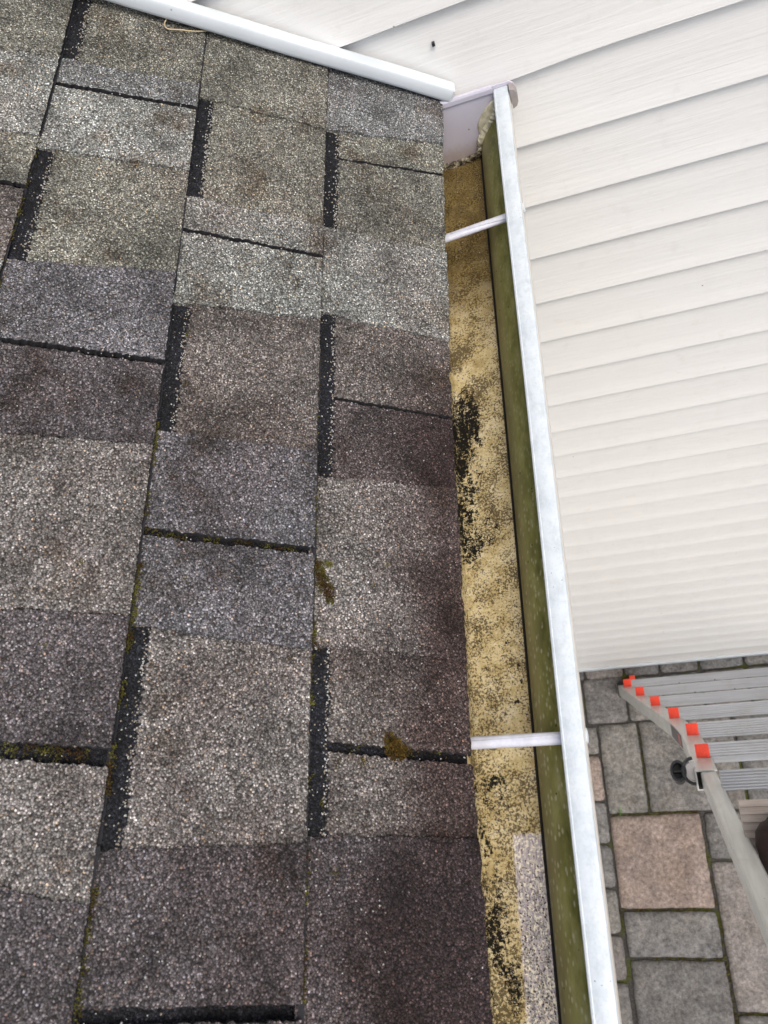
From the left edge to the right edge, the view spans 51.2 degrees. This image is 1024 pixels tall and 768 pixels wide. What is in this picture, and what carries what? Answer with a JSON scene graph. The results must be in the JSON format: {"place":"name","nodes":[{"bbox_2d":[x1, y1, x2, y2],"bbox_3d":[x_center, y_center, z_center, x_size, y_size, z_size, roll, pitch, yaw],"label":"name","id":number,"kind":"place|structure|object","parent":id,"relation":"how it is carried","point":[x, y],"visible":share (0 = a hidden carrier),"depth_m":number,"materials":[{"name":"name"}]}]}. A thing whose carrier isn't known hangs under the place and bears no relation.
{"place":"outdoors","nodes":[
{"label":"outdoors","id":0,"kind":"place"},
{"bbox_2d":[579,654,767,1023],"bbox_3d":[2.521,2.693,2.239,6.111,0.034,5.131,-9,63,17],"label":"pavement","id":1,"kind":"structure","parent":0,"point":[661,861],"depth_m":3.33,"materials":[{"name":"stone"}]},
{"bbox_2d":[185,0,767,671],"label":"siding wall","id":2,"kind":"structure","parent":1,"relation":"on","point":[641,132],"depth_m":1.39,"materials":[{"name":"plastic"}]},
{"bbox_2d":[0,0,492,1023],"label":"shingle roof","id":3,"kind":"structure","parent":2,"relation":"attached to","point":[250,918],"depth_m":0.71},
{"bbox_2d":[164,19,206,31],"bbox_3d":[-0.238,-0.585,0.969,0.054,0.004,0.021,7,63,-16],"label":"straw","id":4,"kind":"object","parent":3,"relation":"on","point":[183,29],"visible":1,"depth_m":0.96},
{"bbox_2d":[0,142,446,1023],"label":"roof moss","id":5,"kind":"object","parent":3,"relation":"on","point":[110,766],"visible":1,"depth_m":0.63,"materials":[{"name":"plant"}]},
{"bbox_2d":[0,0,482,1023],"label":"loose granules","id":6,"kind":"object","parent":3,"relation":"on","point":[172,420],"visible":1,"depth_m":0.76,"materials":[{"name":"grey gravel"}]},
{"bbox_2d":[314,558,336,604],"bbox_3d":[-0.054,0.062,0.726,0.028,0.008,0.048,8,63,-17],"label":"moss clump","id":7,"kind":"object","parent":3,"relation":"on","point":[318,568],"visible":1,"depth_m":0.72,"materials":[{"name":"green plant"}]},
{"bbox_2d":[383,731,410,761],"bbox_3d":[0.012,0.199,0.679,0.027,0.006,0.026,8,63,-17],"label":"moss clump","id":8,"kind":"object","parent":3,"relation":"on","point":[400,750],"visible":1,"depth_m":0.68,"materials":[{"name":"plant"}]},
{"bbox_2d":[440,80,621,1023],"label":"gutter","id":9,"kind":"object","parent":3,"relation":"attached to","point":[558,839],"visible":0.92,"depth_m":0.81,"materials":[{"name":"white metal"}]},
{"bbox_2d":[454,178,556,1023],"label":"gutter grit","id":10,"kind":"object","parent":9,"relation":"in","point":[543,993],"visible":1,"depth_m":0.72,"materials":[{"name":"grey gravel"}]},
{"bbox_2d":[494,524,522,703],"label":"leaf litter","id":11,"kind":"object","parent":9,"relation":"in","point":[516,701],"visible":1,"depth_m":0.82,"materials":[{"name":"brown plant"}]},
{"bbox_2d":[105,0,454,102],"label":"rake trim","id":12,"kind":"structure","parent":2,"relation":"attached to","point":[253,33],"depth_m":0.99,"materials":[{"name":"white metal"}]},
{"bbox_2d":[612,723,767,1022],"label":"joint moss","id":13,"kind":"object","parent":1,"relation":"on","point":[693,909],"visible":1,"depth_m":3.26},
{"bbox_2d":[617,667,767,947],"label":"ladder","id":14,"kind":"object","parent":1,"relation":"on","point":[699,770],"visible":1,"depth_m":2.21,"materials":[{"name":"metal"}]},
{"bbox_2d":[755,817,767,874],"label":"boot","id":15,"kind":"object","parent":14,"relation":"on","point":[761,837],"visible":0.88,"depth_m":1.35,"materials":[{"name":"brown leather"}]}
]}

